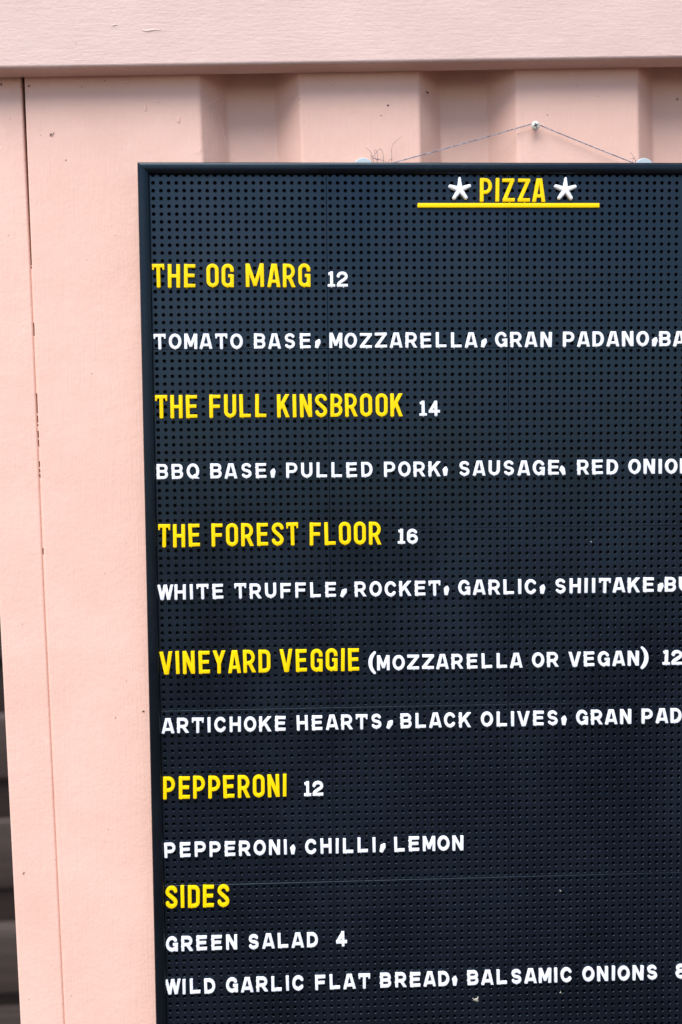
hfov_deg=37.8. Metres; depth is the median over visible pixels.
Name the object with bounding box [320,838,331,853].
letter
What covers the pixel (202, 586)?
letter
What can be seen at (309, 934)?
letter
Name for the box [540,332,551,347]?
letter
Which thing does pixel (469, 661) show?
letter
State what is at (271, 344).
letter
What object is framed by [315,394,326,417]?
letter
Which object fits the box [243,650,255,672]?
letter
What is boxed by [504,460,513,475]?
letter
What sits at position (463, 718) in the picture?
letter
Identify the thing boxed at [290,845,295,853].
comma
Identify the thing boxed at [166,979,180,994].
letter
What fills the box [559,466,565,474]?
comma
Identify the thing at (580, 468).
letter
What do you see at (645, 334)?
letter
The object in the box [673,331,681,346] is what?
letter
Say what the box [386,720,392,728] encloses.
comma
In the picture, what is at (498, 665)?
letter
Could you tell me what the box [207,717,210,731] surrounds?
letter
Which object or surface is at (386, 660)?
letter
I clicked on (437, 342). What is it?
letter
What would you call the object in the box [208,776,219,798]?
letter
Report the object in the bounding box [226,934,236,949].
letter
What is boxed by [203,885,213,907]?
letter
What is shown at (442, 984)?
letter
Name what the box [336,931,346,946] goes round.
digit
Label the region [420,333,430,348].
letter
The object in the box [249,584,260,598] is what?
letter
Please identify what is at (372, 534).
letter
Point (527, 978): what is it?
letter
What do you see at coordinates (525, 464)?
letter
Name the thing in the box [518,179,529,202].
letter
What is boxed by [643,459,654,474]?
letter
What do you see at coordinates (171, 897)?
letter
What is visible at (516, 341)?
letter
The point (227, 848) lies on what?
letter
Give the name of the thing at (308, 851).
letter
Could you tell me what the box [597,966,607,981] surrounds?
letter
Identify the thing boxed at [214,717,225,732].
letter
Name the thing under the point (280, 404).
letter
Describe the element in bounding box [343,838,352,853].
letter
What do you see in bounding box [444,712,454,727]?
letter
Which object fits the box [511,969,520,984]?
letter
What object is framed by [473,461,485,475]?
letter
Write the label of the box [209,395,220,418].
letter
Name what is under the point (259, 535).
letter
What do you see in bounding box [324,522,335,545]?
letter
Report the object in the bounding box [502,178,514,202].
letter
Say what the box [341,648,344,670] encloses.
letter
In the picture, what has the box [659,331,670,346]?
letter
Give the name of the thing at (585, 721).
letter
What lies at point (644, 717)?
letter
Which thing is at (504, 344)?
letter
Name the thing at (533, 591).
letter
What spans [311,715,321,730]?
letter
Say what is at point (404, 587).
letter
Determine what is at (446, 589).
comma
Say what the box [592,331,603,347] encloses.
letter
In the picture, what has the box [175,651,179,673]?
letter
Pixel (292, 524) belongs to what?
letter
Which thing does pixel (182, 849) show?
letter
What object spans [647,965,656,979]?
letter
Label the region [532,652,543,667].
letter
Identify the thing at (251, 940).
letter
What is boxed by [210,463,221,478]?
letter
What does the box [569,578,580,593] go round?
letter
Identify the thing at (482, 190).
letter
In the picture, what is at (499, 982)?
letter
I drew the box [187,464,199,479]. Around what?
letter
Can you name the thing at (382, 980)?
letter
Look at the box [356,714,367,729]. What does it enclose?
letter
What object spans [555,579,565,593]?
letter
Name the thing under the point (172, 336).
letter
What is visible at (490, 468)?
letter
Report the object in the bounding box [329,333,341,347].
letter
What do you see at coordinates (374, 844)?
letter
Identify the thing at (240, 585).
letter
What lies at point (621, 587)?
letter
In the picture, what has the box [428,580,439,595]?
letter
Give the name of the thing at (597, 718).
letter
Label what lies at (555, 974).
letter
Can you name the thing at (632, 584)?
letter
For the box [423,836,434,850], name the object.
letter
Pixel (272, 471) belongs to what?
comma
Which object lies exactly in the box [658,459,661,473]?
letter
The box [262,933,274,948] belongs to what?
letter
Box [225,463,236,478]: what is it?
letter
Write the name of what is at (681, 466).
letter
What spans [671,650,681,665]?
digit
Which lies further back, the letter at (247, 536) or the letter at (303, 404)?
the letter at (247, 536)
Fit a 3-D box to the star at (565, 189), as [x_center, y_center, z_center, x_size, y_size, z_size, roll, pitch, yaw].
[0.296,-0.426,1.311,0.030,0.029,0.005,0,3,-2]
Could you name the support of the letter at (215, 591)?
attached to the menu board
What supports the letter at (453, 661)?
attached to the menu board
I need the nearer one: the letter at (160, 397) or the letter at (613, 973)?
the letter at (160, 397)
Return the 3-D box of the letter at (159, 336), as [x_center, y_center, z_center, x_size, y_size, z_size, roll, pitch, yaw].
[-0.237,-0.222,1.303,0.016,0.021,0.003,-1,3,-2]
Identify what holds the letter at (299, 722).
attached to the menu board
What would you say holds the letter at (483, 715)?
attached to the menu board
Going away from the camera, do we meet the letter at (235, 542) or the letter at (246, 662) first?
the letter at (235, 542)
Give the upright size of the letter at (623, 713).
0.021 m
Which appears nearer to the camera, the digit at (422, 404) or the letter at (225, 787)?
the digit at (422, 404)
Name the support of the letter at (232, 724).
attached to the menu board
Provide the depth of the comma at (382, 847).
1.35 m
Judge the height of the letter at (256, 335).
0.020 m
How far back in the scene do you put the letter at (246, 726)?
1.33 m
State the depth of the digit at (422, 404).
1.32 m
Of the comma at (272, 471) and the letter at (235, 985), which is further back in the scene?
the letter at (235, 985)
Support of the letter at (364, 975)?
attached to the menu board
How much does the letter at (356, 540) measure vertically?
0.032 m
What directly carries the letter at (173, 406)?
attached to the menu board
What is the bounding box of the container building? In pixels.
[0,0,681,1023]
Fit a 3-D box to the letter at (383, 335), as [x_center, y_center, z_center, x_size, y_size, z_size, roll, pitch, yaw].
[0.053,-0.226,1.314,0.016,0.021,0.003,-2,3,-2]
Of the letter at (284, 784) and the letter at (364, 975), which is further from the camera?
the letter at (364, 975)
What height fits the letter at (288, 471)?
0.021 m
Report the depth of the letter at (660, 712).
1.36 m
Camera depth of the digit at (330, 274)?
1.31 m
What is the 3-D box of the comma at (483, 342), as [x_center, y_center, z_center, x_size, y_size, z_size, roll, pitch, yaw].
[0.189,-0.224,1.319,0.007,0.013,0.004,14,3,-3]
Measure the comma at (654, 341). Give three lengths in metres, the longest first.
0.013 x 0.007 x 0.004 m
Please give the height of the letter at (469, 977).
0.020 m
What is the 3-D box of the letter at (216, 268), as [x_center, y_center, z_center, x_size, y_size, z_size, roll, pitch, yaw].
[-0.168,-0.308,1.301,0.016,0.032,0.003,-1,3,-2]
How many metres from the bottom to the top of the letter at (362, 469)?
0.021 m
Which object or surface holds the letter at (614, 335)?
attached to the menu board
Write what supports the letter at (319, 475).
attached to the menu board
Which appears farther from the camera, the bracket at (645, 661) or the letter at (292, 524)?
the bracket at (645, 661)
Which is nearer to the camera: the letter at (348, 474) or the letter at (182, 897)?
the letter at (348, 474)
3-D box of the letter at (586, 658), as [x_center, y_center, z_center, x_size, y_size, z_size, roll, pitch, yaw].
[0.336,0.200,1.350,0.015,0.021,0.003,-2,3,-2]
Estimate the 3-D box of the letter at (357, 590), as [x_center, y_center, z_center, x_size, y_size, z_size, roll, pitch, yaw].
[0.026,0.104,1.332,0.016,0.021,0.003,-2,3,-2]
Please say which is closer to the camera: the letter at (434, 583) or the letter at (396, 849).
the letter at (434, 583)
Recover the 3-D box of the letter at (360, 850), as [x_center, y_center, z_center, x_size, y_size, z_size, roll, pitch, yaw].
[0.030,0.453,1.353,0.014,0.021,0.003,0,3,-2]
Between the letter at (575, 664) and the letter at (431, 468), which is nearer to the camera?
the letter at (431, 468)
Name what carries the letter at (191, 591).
attached to the menu board
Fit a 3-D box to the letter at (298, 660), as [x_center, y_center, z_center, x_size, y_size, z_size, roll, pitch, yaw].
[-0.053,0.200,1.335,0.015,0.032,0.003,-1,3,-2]
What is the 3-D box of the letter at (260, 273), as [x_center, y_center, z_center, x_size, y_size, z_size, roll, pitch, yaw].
[-0.113,-0.310,1.303,0.024,0.030,0.003,-1,3,-2]
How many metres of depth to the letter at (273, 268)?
1.30 m
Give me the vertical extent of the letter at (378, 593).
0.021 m
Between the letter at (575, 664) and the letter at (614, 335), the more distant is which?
the letter at (575, 664)
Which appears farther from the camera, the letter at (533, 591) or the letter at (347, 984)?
the letter at (347, 984)
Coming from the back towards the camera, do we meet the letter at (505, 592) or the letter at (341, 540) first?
the letter at (505, 592)
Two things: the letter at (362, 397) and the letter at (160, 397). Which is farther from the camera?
the letter at (362, 397)
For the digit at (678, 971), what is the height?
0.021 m
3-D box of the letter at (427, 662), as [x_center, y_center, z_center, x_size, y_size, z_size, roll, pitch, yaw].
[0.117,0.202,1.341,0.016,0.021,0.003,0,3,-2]
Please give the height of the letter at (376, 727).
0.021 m
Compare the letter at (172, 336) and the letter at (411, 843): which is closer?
the letter at (172, 336)
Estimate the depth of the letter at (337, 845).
1.35 m
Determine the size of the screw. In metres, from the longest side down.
0.019 x 0.012 x 0.012 m
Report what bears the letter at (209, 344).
attached to the menu board
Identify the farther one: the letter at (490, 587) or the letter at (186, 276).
the letter at (490, 587)
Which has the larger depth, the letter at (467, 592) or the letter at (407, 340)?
the letter at (467, 592)
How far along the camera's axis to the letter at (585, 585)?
1.34 m
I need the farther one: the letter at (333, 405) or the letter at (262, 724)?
the letter at (262, 724)
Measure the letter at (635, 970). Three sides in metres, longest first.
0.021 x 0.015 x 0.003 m
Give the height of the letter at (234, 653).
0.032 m
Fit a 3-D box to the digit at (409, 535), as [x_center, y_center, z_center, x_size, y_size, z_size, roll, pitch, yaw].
[0.096,0.033,1.331,0.014,0.021,0.003,-1,3,-2]
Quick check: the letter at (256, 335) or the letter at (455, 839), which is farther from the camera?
the letter at (455, 839)
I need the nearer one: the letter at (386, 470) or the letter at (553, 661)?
the letter at (386, 470)
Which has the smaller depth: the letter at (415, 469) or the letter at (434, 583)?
the letter at (415, 469)
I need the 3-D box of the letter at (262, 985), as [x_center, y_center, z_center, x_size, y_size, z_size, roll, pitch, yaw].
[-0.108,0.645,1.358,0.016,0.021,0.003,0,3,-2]
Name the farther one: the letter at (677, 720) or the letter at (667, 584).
the letter at (677, 720)
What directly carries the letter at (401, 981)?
attached to the menu board
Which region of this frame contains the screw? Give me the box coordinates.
[531,121,539,129]
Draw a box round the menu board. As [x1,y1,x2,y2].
[137,123,681,1023]
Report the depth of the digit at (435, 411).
1.32 m
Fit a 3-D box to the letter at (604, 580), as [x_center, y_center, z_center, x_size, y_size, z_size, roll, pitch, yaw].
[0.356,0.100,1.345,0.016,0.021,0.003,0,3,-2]
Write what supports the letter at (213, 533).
attached to the menu board
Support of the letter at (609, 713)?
attached to the menu board
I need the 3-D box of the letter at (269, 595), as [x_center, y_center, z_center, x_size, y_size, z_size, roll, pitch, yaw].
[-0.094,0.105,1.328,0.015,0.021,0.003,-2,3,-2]
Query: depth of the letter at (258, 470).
1.32 m
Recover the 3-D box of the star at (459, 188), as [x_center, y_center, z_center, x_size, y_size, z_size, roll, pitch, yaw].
[0.156,-0.425,1.306,0.030,0.029,0.005,-2,3,-2]
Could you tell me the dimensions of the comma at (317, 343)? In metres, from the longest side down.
0.013 x 0.007 x 0.004 m
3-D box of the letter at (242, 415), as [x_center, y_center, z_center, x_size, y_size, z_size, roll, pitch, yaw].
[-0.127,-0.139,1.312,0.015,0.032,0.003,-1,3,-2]
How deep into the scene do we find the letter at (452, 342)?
1.32 m
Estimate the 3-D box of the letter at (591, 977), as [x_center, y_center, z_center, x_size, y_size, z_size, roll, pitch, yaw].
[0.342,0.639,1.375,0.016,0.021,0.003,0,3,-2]
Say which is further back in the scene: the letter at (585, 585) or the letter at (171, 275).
the letter at (585, 585)
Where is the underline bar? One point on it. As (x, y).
(507, 205)
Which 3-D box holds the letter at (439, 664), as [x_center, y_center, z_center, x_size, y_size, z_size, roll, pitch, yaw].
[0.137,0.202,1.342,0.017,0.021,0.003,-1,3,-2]
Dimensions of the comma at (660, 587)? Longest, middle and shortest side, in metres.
0.013 x 0.007 x 0.004 m
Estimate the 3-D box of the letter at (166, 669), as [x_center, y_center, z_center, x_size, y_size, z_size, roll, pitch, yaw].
[-0.233,0.202,1.328,0.017,0.032,0.003,-2,3,-2]
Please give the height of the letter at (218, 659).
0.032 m
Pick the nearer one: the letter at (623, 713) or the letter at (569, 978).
the letter at (623, 713)
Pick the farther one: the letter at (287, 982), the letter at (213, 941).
the letter at (287, 982)
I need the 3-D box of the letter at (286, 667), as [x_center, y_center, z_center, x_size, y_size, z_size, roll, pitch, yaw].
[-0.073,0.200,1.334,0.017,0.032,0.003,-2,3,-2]
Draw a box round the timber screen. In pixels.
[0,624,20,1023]
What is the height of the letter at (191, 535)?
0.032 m
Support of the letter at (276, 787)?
attached to the menu board
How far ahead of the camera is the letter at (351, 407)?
1.32 m
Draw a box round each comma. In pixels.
[270,469,275,477]
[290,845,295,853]
[315,339,320,348]
[340,589,346,597]
[380,843,385,852]
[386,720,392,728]
[442,467,447,475]
[444,586,448,594]
[452,976,456,985]
[481,339,486,347]
[540,585,544,593]
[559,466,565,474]
[561,716,566,724]
[652,337,657,346]
[657,583,663,591]
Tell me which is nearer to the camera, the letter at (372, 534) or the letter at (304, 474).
the letter at (304, 474)
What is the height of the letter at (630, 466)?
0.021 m
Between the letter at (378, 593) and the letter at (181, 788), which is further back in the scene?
the letter at (181, 788)
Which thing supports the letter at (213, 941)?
attached to the menu board
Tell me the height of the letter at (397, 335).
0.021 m
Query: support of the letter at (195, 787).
attached to the menu board
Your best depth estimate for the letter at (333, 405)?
1.31 m
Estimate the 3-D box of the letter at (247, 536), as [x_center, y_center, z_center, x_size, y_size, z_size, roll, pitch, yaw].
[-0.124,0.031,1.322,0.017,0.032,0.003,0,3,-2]
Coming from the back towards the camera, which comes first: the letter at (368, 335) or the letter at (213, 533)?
the letter at (213, 533)
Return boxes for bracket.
[368,651,375,673]
[640,647,648,668]
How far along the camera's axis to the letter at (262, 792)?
1.34 m
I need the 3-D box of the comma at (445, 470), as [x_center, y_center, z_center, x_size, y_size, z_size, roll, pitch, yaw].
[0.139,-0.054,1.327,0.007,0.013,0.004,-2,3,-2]
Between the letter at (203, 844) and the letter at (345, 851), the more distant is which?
the letter at (345, 851)
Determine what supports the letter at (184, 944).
attached to the menu board
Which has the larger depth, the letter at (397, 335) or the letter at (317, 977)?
the letter at (317, 977)
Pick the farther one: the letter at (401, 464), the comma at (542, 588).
the comma at (542, 588)
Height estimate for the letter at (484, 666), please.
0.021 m
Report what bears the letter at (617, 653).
attached to the menu board
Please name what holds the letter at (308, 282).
attached to the menu board
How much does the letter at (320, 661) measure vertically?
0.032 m
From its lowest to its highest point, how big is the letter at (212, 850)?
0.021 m
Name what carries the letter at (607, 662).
attached to the menu board
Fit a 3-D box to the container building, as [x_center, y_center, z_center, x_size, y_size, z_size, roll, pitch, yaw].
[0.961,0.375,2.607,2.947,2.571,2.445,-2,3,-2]
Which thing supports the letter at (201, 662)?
attached to the menu board
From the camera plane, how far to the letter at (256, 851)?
1.35 m
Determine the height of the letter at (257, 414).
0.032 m
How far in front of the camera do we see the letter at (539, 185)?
1.31 m
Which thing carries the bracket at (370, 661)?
attached to the menu board
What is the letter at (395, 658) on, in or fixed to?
attached to the menu board
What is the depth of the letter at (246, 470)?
1.32 m
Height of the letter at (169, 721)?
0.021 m
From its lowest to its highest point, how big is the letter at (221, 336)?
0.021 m
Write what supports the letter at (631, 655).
attached to the menu board
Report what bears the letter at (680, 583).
attached to the menu board
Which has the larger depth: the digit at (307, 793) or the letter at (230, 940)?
the letter at (230, 940)
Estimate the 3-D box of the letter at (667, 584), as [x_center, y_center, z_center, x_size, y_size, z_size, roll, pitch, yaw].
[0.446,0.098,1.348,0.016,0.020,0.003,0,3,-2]
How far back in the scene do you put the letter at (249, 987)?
1.36 m
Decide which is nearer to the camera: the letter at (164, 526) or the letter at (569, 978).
the letter at (164, 526)
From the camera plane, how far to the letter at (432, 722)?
1.34 m
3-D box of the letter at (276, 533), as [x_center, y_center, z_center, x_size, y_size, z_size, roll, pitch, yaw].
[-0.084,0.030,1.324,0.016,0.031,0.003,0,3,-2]
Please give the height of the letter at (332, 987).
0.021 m
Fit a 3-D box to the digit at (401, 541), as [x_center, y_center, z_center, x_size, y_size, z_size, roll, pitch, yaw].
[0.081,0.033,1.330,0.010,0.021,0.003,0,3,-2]
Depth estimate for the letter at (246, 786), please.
1.34 m
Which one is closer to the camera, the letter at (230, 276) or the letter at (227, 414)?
the letter at (230, 276)
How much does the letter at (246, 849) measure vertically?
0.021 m
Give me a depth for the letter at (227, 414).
1.31 m
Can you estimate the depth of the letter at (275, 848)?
1.35 m
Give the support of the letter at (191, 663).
attached to the menu board
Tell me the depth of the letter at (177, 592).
1.32 m
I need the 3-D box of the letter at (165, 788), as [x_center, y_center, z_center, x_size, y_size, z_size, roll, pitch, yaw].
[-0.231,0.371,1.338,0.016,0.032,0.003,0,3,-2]
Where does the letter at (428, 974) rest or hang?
attached to the menu board
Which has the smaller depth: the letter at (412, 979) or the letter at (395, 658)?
the letter at (395, 658)
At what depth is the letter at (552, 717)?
1.35 m
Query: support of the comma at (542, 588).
attached to the menu board
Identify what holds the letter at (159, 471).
attached to the menu board
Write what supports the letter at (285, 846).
attached to the menu board
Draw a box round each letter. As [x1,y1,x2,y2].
[152,264,164,288]
[153,334,165,349]
[155,395,167,418]
[156,464,167,478]
[157,585,172,600]
[158,524,170,547]
[159,651,171,674]
[162,718,174,733]
[163,777,174,799]
[164,843,175,857]
[166,886,177,908]
[166,936,177,951]
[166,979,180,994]
[168,264,179,288]
[169,334,181,349]
[170,395,182,418]
[171,464,182,478]
[173,524,184,547]
[174,584,185,599]
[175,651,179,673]
[177,718,188,733]
[179,776,189,799]
[180,842,190,857]
[180,885,184,907]
[181,936,192,951]
[182,651,194,674]
[183,979,185,993]
[184,264,195,288]
[184,334,197,348]
[186,395,197,418]
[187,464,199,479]
[188,524,199,547]
[188,885,199,907]
[190,584,192,598]
[190,978,200,993]
[192,718,203,732]
[193,776,204,798]
[195,842,205,856]
[196,584,208,599]
[196,935,206,950]
[198,651,209,673]
[200,333,212,349]
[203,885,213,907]
[204,978,214,993]
[206,264,218,287]
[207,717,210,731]
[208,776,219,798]
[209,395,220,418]
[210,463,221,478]
[210,842,220,856]
[211,523,222,546]
[211,935,221,950]
[212,584,223,599]
[213,650,224,673]
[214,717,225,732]
[215,334,226,349]
[218,884,228,907]
[222,264,233,287]
[223,775,234,798]
[224,394,235,418]
[224,841,234,856]
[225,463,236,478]
[226,523,237,546]
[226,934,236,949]
[226,977,237,992]
[228,650,240,673]
[230,334,242,349]
[230,717,240,732]
[234,583,245,598]
[238,775,249,797]
[239,394,250,417]
[239,841,250,855]
[241,523,253,546]
[241,977,253,992]
[242,463,251,478]
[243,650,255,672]
[244,716,255,731]
[245,263,263,286]
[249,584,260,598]
[249,934,258,949]
[253,775,264,797]
[254,333,264,348]
[254,840,265,855]
[255,394,265,417]
[255,463,266,478]
[256,976,267,991]
[257,523,267,546]
[258,650,270,672]
[259,716,270,731]
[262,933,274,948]
[265,583,275,598]
[267,264,280,287]
[267,774,279,797]
[268,333,280,349]
[269,840,279,854]
[271,976,281,991]
[272,523,283,545]
[275,716,285,731]
[277,394,288,417]
[278,933,287,948]
[280,583,290,598]
[280,649,291,672]
[283,264,295,287]
[283,774,286,796]
[284,839,286,854]
[285,333,294,349]
[286,463,296,478]
[286,522,297,545]
[286,975,288,990]
[292,394,296,417]
[292,932,303,947]
[292,975,302,990]
[295,582,305,597]
[296,649,306,672]
[297,715,307,730]
[298,264,310,287]
[299,333,310,349]
[300,394,311,417]
[301,463,312,477]
[305,839,315,854]
[307,932,317,947]
[310,522,320,545]
[310,582,320,597]
[311,649,322,671]
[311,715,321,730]
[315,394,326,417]
[315,975,324,989]
[317,462,326,477]
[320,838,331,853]
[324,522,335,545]
[325,582,335,597]
[326,648,337,671]
[326,715,337,729]
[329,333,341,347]
[329,974,339,989]
[330,394,341,416]
[331,462,341,477]
[336,838,338,852]
[339,522,350,544]
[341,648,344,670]
[341,715,352,729]
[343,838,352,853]
[343,974,355,989]
[344,333,356,348]
[345,394,357,416]
[346,462,356,477]
[348,648,358,671]
[354,522,365,544]
[354,582,365,596]
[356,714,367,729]
[358,837,367,852]
[358,973,369,988]
[360,333,371,348]
[360,394,371,416]
[361,462,372,477]
[369,522,380,544]
[369,581,381,596]
[372,714,380,729]
[372,837,375,851]
[375,333,386,348]
[376,393,387,416]
[377,655,389,669]
[380,973,390,987]
[384,462,394,477]
[385,581,395,596]
[390,333,402,348]
[390,393,402,416]
[392,655,404,670]
[394,837,404,852]
[395,972,406,987]
[398,462,410,476]
[399,581,410,596]
[400,713,411,728]
[405,332,416,348]
[407,655,418,669]
[408,836,418,851]
[410,972,419,987]
[413,462,424,477]
[414,581,424,596]
[415,713,425,728]
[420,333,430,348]
[422,654,433,669]
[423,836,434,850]
[424,971,435,986]
[428,461,440,476]
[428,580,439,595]
[429,713,441,727]
[436,332,445,347]
[436,654,448,669]
[437,836,449,850]
[438,971,448,986]
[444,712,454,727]
[451,332,461,348]
[451,654,462,669]
[452,835,463,850]
[458,580,469,595]
[458,712,470,727]
[459,461,469,476]
[465,332,477,348]
[467,654,477,669]
[467,970,477,984]
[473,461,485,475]
[473,580,485,594]
[480,178,491,202]
[481,653,491,668]
[481,712,492,726]
[481,970,493,984]
[488,460,499,475]
[488,580,499,594]
[495,178,498,201]
[495,332,506,347]
[496,653,506,668]
[496,712,506,726]
[496,969,506,984]
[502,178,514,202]
[503,579,513,594]
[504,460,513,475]
[510,332,521,347]
[510,653,522,667]
[511,711,513,725]
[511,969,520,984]
[517,460,529,475]
[517,711,529,726]
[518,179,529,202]
[518,579,520,593]
[524,968,536,983]
[525,332,536,347]
[525,579,535,594]
[532,178,544,202]
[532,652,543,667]
[533,460,544,475]
[533,711,543,725]
[539,968,550,982]
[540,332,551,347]
[546,652,558,667]
[548,460,558,475]
[548,710,557,725]
[554,967,556,982]
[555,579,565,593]
[560,967,571,982]
[563,332,573,347]
[568,652,580,666]
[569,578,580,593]
[576,710,587,724]
[577,332,589,347]
[577,460,588,475]
[582,966,594,981]
[583,651,594,666]
[584,578,587,592]
[590,710,601,724]
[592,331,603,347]
[592,460,602,474]
[592,578,594,592]
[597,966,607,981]
[598,651,609,666]
[599,578,610,593]
[605,709,616,724]
[606,331,618,346]
[606,460,617,474]
[612,651,624,666]
[612,966,614,980]
[613,577,624,592]
[618,966,629,980]
[620,709,630,724]
[622,331,633,346]
[627,578,639,592]
[627,651,638,666]
[628,459,640,474]
[632,965,643,980]
[636,331,648,346]
[641,709,652,723]
[642,577,653,592]
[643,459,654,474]
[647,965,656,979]
[655,708,667,723]
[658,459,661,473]
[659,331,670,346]
[664,577,675,591]
[665,459,677,473]
[670,708,681,723]
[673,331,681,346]
[679,577,681,590]
[680,458,681,473]
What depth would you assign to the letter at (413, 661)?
1.34 m
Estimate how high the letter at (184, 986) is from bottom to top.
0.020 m
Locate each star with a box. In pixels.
[448,177,470,199]
[554,177,576,199]
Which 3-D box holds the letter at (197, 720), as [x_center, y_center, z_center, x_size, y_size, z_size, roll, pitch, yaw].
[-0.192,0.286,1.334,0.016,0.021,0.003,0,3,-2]
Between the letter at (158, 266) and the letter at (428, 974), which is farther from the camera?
the letter at (428, 974)
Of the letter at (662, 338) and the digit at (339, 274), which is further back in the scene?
the letter at (662, 338)
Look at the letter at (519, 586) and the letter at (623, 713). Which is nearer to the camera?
the letter at (519, 586)
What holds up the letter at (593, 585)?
attached to the menu board
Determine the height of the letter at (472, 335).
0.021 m
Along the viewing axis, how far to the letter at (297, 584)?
1.33 m
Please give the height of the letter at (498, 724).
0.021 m
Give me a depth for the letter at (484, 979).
1.37 m
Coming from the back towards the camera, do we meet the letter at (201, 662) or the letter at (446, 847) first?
the letter at (446, 847)
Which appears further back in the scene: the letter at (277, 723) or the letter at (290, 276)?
the letter at (277, 723)
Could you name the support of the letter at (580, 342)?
attached to the menu board
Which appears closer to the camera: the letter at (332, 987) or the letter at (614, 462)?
the letter at (614, 462)
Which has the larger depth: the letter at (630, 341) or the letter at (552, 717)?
the letter at (552, 717)
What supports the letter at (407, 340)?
attached to the menu board
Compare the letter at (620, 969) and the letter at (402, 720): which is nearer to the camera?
the letter at (402, 720)
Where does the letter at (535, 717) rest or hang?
attached to the menu board
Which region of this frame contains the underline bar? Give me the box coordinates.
[417,203,598,207]
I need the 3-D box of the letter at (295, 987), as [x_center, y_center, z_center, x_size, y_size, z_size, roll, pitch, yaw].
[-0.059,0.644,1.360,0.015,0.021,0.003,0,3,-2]
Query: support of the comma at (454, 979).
attached to the menu board
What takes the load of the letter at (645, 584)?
attached to the menu board
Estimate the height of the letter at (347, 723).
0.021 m
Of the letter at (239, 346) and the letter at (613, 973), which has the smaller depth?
the letter at (239, 346)
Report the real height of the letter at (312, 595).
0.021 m
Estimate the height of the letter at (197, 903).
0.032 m
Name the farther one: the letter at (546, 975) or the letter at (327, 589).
the letter at (546, 975)
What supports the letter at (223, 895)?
attached to the menu board
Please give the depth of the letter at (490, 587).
1.34 m
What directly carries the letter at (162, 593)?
attached to the menu board
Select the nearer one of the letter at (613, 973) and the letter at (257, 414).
the letter at (257, 414)
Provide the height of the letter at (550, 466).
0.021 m
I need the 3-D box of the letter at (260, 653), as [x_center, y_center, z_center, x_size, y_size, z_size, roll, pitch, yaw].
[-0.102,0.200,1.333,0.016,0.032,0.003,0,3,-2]
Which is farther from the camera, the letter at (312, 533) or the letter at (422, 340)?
the letter at (312, 533)
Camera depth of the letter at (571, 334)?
1.32 m
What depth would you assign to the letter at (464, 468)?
1.33 m
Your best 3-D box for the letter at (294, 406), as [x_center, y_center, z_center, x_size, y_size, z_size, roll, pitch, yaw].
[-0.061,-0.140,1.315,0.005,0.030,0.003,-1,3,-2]
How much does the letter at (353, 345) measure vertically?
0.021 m
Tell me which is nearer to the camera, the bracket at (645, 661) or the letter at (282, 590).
the letter at (282, 590)
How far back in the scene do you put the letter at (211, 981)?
1.35 m
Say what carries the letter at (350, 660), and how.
attached to the menu board
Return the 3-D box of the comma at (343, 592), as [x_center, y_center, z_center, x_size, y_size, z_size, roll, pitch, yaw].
[0.004,0.108,1.331,0.007,0.013,0.004,25,2,-3]
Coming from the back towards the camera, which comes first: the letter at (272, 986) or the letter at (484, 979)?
the letter at (484, 979)
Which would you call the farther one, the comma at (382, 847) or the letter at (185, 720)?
the comma at (382, 847)
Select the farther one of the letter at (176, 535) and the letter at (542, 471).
the letter at (542, 471)
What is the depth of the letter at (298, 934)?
1.35 m
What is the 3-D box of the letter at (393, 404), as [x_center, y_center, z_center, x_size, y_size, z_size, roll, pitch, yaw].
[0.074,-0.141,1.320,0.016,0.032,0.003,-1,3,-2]
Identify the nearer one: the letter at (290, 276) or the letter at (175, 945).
the letter at (290, 276)
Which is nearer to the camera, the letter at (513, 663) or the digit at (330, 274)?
the digit at (330, 274)
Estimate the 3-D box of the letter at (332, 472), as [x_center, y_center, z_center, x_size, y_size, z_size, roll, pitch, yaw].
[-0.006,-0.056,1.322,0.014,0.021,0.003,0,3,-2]
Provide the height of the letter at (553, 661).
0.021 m
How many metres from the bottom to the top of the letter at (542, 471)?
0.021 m
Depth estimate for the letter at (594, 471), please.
1.33 m
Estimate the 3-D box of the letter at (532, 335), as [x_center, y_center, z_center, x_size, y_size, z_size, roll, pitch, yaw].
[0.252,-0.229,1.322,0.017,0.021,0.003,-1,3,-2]
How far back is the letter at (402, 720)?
1.34 m
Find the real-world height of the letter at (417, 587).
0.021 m
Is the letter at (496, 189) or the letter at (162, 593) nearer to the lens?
the letter at (496, 189)
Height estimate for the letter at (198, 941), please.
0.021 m
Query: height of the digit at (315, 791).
0.021 m
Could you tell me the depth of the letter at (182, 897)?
1.34 m
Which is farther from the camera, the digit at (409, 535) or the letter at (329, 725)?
the letter at (329, 725)
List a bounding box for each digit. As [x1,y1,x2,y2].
[304,781,310,796]
[313,781,322,796]
[328,271,334,287]
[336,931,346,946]
[337,272,347,287]
[398,529,404,544]
[407,529,417,544]
[419,401,426,416]
[429,401,439,416]
[662,650,669,665]
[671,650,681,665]
[675,964,681,978]
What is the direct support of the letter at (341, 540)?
attached to the menu board
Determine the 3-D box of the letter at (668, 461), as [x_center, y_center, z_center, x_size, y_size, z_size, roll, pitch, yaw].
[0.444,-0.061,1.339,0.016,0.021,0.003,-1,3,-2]
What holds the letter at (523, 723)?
attached to the menu board
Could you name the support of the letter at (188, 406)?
attached to the menu board
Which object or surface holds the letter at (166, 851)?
attached to the menu board
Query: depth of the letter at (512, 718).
1.35 m
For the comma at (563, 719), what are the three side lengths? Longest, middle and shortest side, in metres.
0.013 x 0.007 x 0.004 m
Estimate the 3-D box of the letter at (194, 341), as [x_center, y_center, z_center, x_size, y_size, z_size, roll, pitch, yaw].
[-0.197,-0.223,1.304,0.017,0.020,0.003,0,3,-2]

